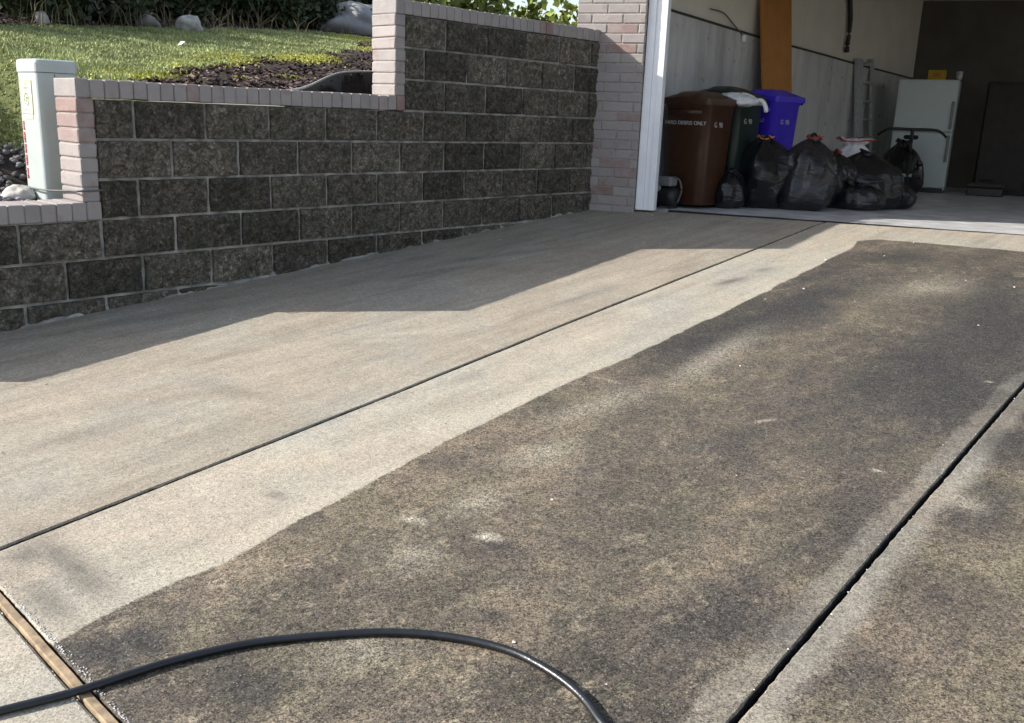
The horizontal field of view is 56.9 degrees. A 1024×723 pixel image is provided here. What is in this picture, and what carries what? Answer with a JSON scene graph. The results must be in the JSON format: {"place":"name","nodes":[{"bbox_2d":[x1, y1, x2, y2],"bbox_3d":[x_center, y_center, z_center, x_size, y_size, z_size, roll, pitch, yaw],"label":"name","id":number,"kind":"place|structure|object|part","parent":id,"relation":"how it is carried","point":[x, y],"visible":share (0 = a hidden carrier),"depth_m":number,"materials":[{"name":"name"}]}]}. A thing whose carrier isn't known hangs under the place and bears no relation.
{"place":"outdoors","nodes":[
{"label":"outdoors","id":0,"kind":"place"},
{"bbox_2d":[0,9,384,192],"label":"hillside ground","id":1,"kind":"structure","parent":0,"point":[8,167],"depth_m":7.86,"materials":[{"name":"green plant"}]},
{"bbox_2d":[0,0,9,8],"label":"evergreen shrub","id":2,"kind":"object","parent":1,"relation":"on","point":[3,1],"visible":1,"depth_m":9.03,"materials":[{"name":"green plant"}]},
{"bbox_2d":[0,143,35,201],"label":"river rocks","id":3,"kind":"object","parent":1,"relation":"on","point":[15,159],"visible":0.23,"depth_m":5.48,"materials":[{"name":"grey stone"}]},
{"bbox_2d":[1,184,35,199],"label":"boulder","id":4,"kind":"object","parent":1,"relation":"on","point":[15,191],"visible":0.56,"depth_m":5.15,"materials":[{"name":"white stone"}]},
{"bbox_2d":[34,11,49,24],"bbox_3d":[-4.827,-3.475,9.699,0.159,0.232,0.153,14,19,39],"label":"boulder","id":5,"kind":"object","parent":1,"relation":"on","point":[46,20],"visible":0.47,"depth_m":9.64,"materials":[{"name":"grey stone"}]},
{"bbox_2d":[16,58,76,200],"bbox_3d":[-2.527,-1.247,5.196,0.266,0.785,0.230,14,19,39],"label":"utility pedestal","id":6,"kind":"object","parent":1,"relation":"on","point":[39,119],"visible":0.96,"depth_m":5.07,"materials":[{"name":"green paint"}]},
{"bbox_2d":[25,185,102,191],"bbox_3d":[-2.421,-0.936,5.111,0.784,0.044,0.228,14,19,39],"label":"cable","id":7,"kind":"object","parent":6,"relation":"attached to","point":[65,190],"visible":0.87,"depth_m":4.89,"materials":[{"name":"black rubber"}]},
{"bbox_2d":[1,0,114,24],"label":"evergreen shrub","id":8,"kind":"object","parent":1,"relation":"on","point":[13,6],"visible":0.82,"depth_m":10.01,"materials":[{"name":"green plant"}]},
{"bbox_2d":[46,0,151,23],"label":"evergreen shrub","id":9,"kind":"object","parent":1,"relation":"on","point":[108,6],"visible":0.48,"depth_m":11.30,"materials":[{"name":"green plant"}]},
{"bbox_2d":[60,0,158,22],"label":"evergreen shrub","id":10,"kind":"object","parent":1,"relation":"on","point":[148,4],"visible":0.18,"depth_m":11.75,"materials":[{"name":"green plant"}]},
{"bbox_2d":[136,14,161,27],"bbox_3d":[-4.426,-4.099,11.520,0.296,0.250,0.280,14,19,39],"label":"boulder","id":11,"kind":"object","parent":1,"relation":"on","point":[148,20],"visible":0.56,"depth_m":11.41,"materials":[{"name":"grey stone"}]},
{"bbox_2d":[147,0,213,22],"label":"evergreen shrub","id":12,"kind":"object","parent":1,"relation":"on","point":[178,7],"visible":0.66,"depth_m":13.05,"materials":[{"name":"green plant"}]},
{"bbox_2d":[0,23,361,159],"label":"grass","id":13,"kind":"structure","parent":1,"relation":"on","point":[57,50],"depth_m":8.51,"materials":[{"name":"green plant"}]},
{"bbox_2d":[20,0,350,34],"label":"dry grass","id":14,"kind":"structure","parent":1,"relation":"on","point":[221,24],"depth_m":11.78,"materials":[{"name":"plant"}]},
{"bbox_2d":[175,15,203,31],"bbox_3d":[-4.054,-4.215,11.905,0.334,0.298,0.328,2,15,-2],"label":"boulder","id":15,"kind":"object","parent":1,"relation":"on","point":[189,22],"visible":0.58,"depth_m":11.78,"materials":[{"name":"grey stone"}]},
{"bbox_2d":[82,32,373,82],"bbox_3d":[-2.316,-3.476,10.489,1.433,1.093,10.467,2,15,-1],"label":"moss","id":16,"kind":"object","parent":1,"relation":"on","point":[317,58],"visible":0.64,"depth_m":8.53,"materials":[{"name":"green plant"}]},
{"bbox_2d":[203,0,271,22],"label":"evergreen shrub","id":17,"kind":"object","parent":1,"relation":"on","point":[247,5],"visible":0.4,"depth_m":14.02,"materials":[{"name":"green plant"}]},
{"bbox_2d":[211,10,272,22],"bbox_3d":[-4.686,-6.280,15.261,1.838,1.658,2.068,1,15,-3],"label":"evergreen shrub","id":18,"kind":"object","parent":1,"relation":"on","point":[218,17],"visible":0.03,"depth_m":15.33,"materials":[{"name":"green plant"}]},
{"bbox_2d":[209,0,311,29],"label":"evergreen shrub","id":19,"kind":"object","parent":1,"relation":"on","point":[281,9],"visible":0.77,"depth_m":14.44,"materials":[{"name":"green plant"}]},
{"bbox_2d":[258,0,347,27],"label":"evergreen shrub","id":20,"kind":"object","parent":1,"relation":"on","point":[326,11],"visible":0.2,"depth_m":15.38,"materials":[{"name":"green plant"}]},
{"bbox_2d":[302,0,343,25],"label":"evergreen shrub","id":21,"kind":"object","parent":1,"relation":"on","point":[320,8],"visible":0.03,"depth_m":15.88,"materials":[{"name":"green plant"}]},
{"bbox_2d":[284,71,372,106],"bbox_3d":[-1.404,-2.113,7.831,0.315,0.765,3.941,3,15,4],"label":"garden edging","id":22,"kind":"object","parent":1,"relation":"on","point":[336,83],"visible":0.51,"depth_m":8.06,"materials":[{"name":"black plastic"}]},
{"bbox_2d":[317,1,373,35],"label":"boulder","id":23,"kind":"object","parent":1,"relation":"on","point":[357,16],"visible":0.37,"depth_m":15.36,"materials":[{"name":"grey stone"}]},
{"bbox_2d":[348,0,372,4],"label":"evergreen shrub","id":24,"kind":"object","parent":1,"relation":"on","point":[370,2],"visible":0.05,"depth_m":16.74,"materials":[{"name":"green plant"}]},
{"bbox_2d":[370,0,448,10],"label":"leafy shrub","id":25,"kind":"object","parent":1,"relation":"on","point":[444,2],"visible":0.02,"depth_m":7.09,"materials":[{"name":"green plant"}]},
{"bbox_2d":[426,0,507,14],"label":"leafy shrub","id":26,"kind":"object","parent":1,"relation":"on","point":[479,5],"visible":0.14,"depth_m":7.49,"materials":[{"name":"green plant"}]},
{"bbox_2d":[449,0,522,17],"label":"leafy shrub","id":27,"kind":"object","parent":1,"relation":"on","point":[515,12],"visible":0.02,"depth_m":7.85,"materials":[{"name":"green plant"}]},
{"bbox_2d":[488,0,577,25],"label":"leafy shrub","id":28,"kind":"object","parent":1,"relation":"on","point":[535,7],"visible":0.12,"depth_m":8.08,"materials":[{"name":"green plant"}]},
{"bbox_2d":[520,5,577,25],"bbox_3d":[0.426,-2.883,8.635,0.763,0.668,0.723,14,19,39],"label":"leafy shrub","id":29,"kind":"object","parent":1,"relation":"on","point":[569,15],"depth_m":8.66,"materials":[{"name":"green plant"}]},
{"bbox_2d":[156,0,578,106],"label":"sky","id":30,"kind":"structure","parent":0,"point":[518,2],"materials":[{"name":"white"}]},
{"bbox_2d":[656,176,681,208],"bbox_3d":[1.356,-1.486,8.281,0.308,0.278,0.170,14,19,39],"label":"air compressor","id":31,"kind":"object","parent":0,"point":[669,196],"visible":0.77,"depth_m":8.22,"materials":[{"name":"black metal"}]},
{"bbox_2d":[645,187,1023,233],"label":"garage floor","id":32,"kind":"structure","parent":0,"point":[950,208],"depth_m":8.46,"materials":[{"name":"concrete"}]},
{"bbox_2d":[664,91,739,205],"bbox_3d":[1.668,-1.891,8.442,0.483,1.002,0.589,14,19,39],"label":"wheeled cart","id":33,"kind":"object","parent":32,"relation":"on","point":[698,127],"visible":0.96,"depth_m":8.24,"materials":[{"name":"brown plastic"}]},
{"bbox_2d":[714,167,746,208],"bbox_3d":[1.957,-1.576,8.545,0.356,0.362,0.407,14,19,39],"label":"garbage bag","id":34,"kind":"object","parent":32,"relation":"on","point":[731,191],"visible":0.83,"depth_m":8.41,"materials":[{"name":"black plastic"}]},
{"bbox_2d":[700,86,768,170],"bbox_3d":[2.028,-2.016,8.850,0.483,1.067,0.569,15,19,41],"label":"wheeled cart","id":35,"kind":"object","parent":32,"relation":"on","point":[744,127],"visible":0.39,"depth_m":8.59,"materials":[{"name":"green plastic"}]},
{"bbox_2d":[722,92,767,112],"bbox_3d":[2.060,-2.320,8.396,0.477,0.143,0.277,14,26,20],"label":"plastic bag","id":36,"kind":"object","parent":35,"relation":"on","point":[743,99],"visible":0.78,"depth_m":8.30,"materials":[{"name":"white plastic"}]},
{"bbox_2d":[737,132,788,208],"bbox_3d":[2.307,-1.760,8.693,0.622,0.670,0.562,14,19,39],"label":"garbage bag","id":37,"kind":"object","parent":32,"relation":"on","point":[763,169],"visible":0.65,"depth_m":8.51,"materials":[{"name":"black plastic"}]},
{"bbox_2d":[750,89,805,149],"bbox_3d":[2.475,-2.083,9.171,0.543,1.068,0.462,-11,20,-42],"label":"wheeled cart","id":38,"kind":"object","parent":32,"relation":"on","point":[778,120],"visible":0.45,"depth_m":8.89,"materials":[{"name":"blue plastic"}]},
{"bbox_2d":[779,132,837,210],"bbox_3d":[2.670,-1.737,8.617,0.620,0.688,0.589,14,19,39],"label":"garbage bag","id":39,"kind":"object","parent":32,"relation":"on","point":[811,183],"visible":0.9,"depth_m":8.43,"materials":[{"name":"black plastic"}]},
{"bbox_2d":[825,149,857,207],"bbox_3d":[3.063,-1.744,8.980,0.473,0.548,0.448,2,15,0],"label":"garbage bag","id":40,"kind":"object","parent":32,"relation":"on","point":[847,169],"visible":0.36,"depth_m":8.82,"materials":[{"name":"black plastic"}]},
{"bbox_2d":[836,136,876,156],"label":"garbage bag","id":41,"kind":"object","parent":32,"relation":"on","point":[850,146],"visible":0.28,"depth_m":9.31,"materials":[{"name":"white plastic"}]},
{"bbox_2d":[833,181,886,210],"bbox_3d":[3.246,-1.565,8.878,0.527,0.266,0.363,14,19,39],"label":"garbage bag","id":42,"kind":"object","parent":32,"relation":"on","point":[859,196],"visible":0.85,"depth_m":8.74,"materials":[{"name":"black plastic"}]},
{"bbox_2d":[854,58,874,151],"bbox_3d":[4.396,-2.886,11.786,0.183,1.726,0.725,14,19,39],"label":"ladder","id":43,"kind":"object","parent":32,"relation":"on","point":[859,101],"visible":0.55,"depth_m":11.59,"materials":[{"name":"metal"}]},
{"bbox_2d":[847,148,904,209],"bbox_3d":[3.409,-1.761,9.083,0.737,0.554,0.617,14,19,39],"label":"garbage bag","id":44,"kind":"object","parent":32,"relation":"on","point":[887,177],"visible":0.51,"depth_m":8.85,"materials":[{"name":"black plastic"}]},
{"bbox_2d":[882,138,923,193],"bbox_3d":[4.594,-2.304,11.160,0.509,0.655,0.498,-2,15,-15],"label":"garbage bag","id":45,"kind":"object","parent":32,"relation":"on","point":[894,155],"visible":0.55,"depth_m":11.01,"materials":[{"name":"black plastic"}]},
{"bbox_2d":[892,181,916,208],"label":"garbage bag","id":46,"kind":"object","parent":32,"relation":"on","point":[909,198],"visible":0.27,"depth_m":9.01,"materials":[{"name":"black plastic"}]},
{"bbox_2d":[877,127,946,185],"bbox_3d":[4.517,-2.312,10.946,0.679,0.771,1.149,1,15,-4],"label":"bicycle","id":47,"kind":"object","parent":32,"relation":"on","point":[908,164],"visible":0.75,"depth_m":10.62,"materials":[{"name":"metal"}]},
{"bbox_2d":[890,79,961,192],"bbox_3d":[5.189,-2.844,11.930,0.685,1.355,0.655,9,16,26],"label":"refrigerator","id":48,"kind":"object","parent":32,"relation":"on","point":[928,103],"visible":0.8,"depth_m":11.63,"materials":[{"name":"metal"}]},
{"bbox_3d":[5.050,-2.509,11.756,0.685,0.665,0.090,9,16,26],"label":"lower door","id":49,"kind":"part","parent":48,"relation":"part of","materials":[{"name":"metal"}]},
{"bbox_3d":[5.075,-3.142,11.592,0.685,0.612,0.090,9,16,26],"label":"freezer door","id":50,"kind":"part","parent":48,"relation":"part of","materials":[{"name":"metal"}]},
{"bbox_2d":[928,70,946,79],"bbox_3d":[5.242,-3.531,11.650,0.200,0.115,0.103,11,17,29],"label":"yellow box","id":51,"kind":"object","parent":48,"relation":"on","point":[938,74],"visible":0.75,"depth_m":11.61,"materials":[{"name":"yellow cardboard"}]},
{"bbox_2d":[956,71,962,79],"bbox_3d":[5.469,-3.491,11.554,0.080,0.105,0.078,14,19,39],"label":"cup","id":52,"kind":"object","parent":48,"relation":"on","point":[959,75],"visible":0.9,"depth_m":11.53,"materials":[{"name":"metal"}]},
{"bbox_2d":[973,81,1023,195],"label":"storage cabinet","id":53,"kind":"object","parent":32,"relation":"on","point":[1000,157],"visible":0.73,"depth_m":11.66,"materials":[{"name":"brown wood"}]},
{"bbox_3d":[6.084,-2.753,11.640,0.540,1.270,0.048,8,16,23],"label":"door","id":54,"kind":"part","parent":53,"relation":"part of","materials":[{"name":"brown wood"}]},
{"bbox_2d":[736,387,1023,722],"bbox_3d":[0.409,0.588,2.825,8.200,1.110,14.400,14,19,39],"label":"expansion joint","id":55,"kind":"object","parent":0,"point":[754,702],"depth_m":2.54,"materials":[{"name":"black rubber"}]},
{"bbox_2d":[0,611,97,722],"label":"driveway slab","id":56,"kind":"structure","parent":55,"relation":"on","point":[25,674],"depth_m":2.09,"materials":[{"name":"concrete"}]},
{"bbox_2d":[0,628,607,722],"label":"hose","id":57,"kind":"object","parent":56,"relation":"on","point":[579,694],"visible":1,"depth_m":2.17,"materials":[{"name":"black rubber"}]},
{"bbox_2d":[0,593,118,722],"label":"expansion strip","id":58,"kind":"object","parent":55,"relation":"on","point":[97,710],"visible":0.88,"depth_m":2.18,"materials":[{"name":"brown wood"}]},
{"bbox_2d":[0,0,599,331],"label":"retaining wall","id":59,"kind":"structure","parent":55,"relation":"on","point":[483,121],"depth_m":5.85,"materials":[{"name":"brick"}]},
{"bbox_2d":[0,210,822,550],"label":"driveway slab","id":60,"kind":"structure","parent":55,"relation":"on","point":[136,400],"depth_m":4.47,"materials":[{"name":"concrete"}]},
{"bbox_2d":[0,222,1023,722],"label":"driveway slab","id":61,"kind":"structure","parent":55,"relation":"on","point":[680,502],"depth_m":2.85,"materials":[{"name":"concrete"}]},
{"bbox_2d":[577,0,1023,234],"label":"garage building","id":62,"kind":"structure","parent":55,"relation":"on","point":[653,54],"depth_m":10.31,"materials":[{"name":"paint"}]},
{"bbox_2d":[710,8,745,41],"bbox_3d":[2.073,-3.209,9.037,0.028,0.244,0.714,14,19,39],"label":"wall cord","id":63,"kind":"object","parent":62,"relation":"attached to","point":[743,39],"depth_m":9.16,"materials":[{"name":"white paint"}]},
{"bbox_2d":[759,0,791,92],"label":"wooden board","id":64,"kind":"object","parent":62,"relation":"attached to","point":[776,40],"visible":0.44,"depth_m":9.64,"materials":[{"name":"brown wood"}]},
{"bbox_2d":[844,0,852,52],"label":"hanging strap","id":65,"kind":"object","parent":62,"relation":"hanging from","point":[850,22],"visible":1,"depth_m":11.05,"materials":[{"name":"black fabric"}]},
{"bbox_2d":[738,389,1023,722],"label":"driveway slab","id":66,"kind":"structure","parent":55,"relation":"on","point":[891,640],"depth_m":2.32,"materials":[{"name":"concrete"}]},
{"bbox_2d":[0,215,1014,722],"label":"concrete crumbs","id":67,"kind":"object","parent":66,"relation":"on","point":[62,651],"visible":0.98,"depth_m":2.24,"materials":[{"name":"beige concrete"}]},
{"bbox_2d":[966,179,1004,196],"bbox_3d":[5.779,-2.120,11.531,0.400,0.200,0.200,11,17,29],"label":"toolbox","id":68,"kind":"object","parent":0,"point":[985,189],"visible":1,"depth_m":11.46,"materials":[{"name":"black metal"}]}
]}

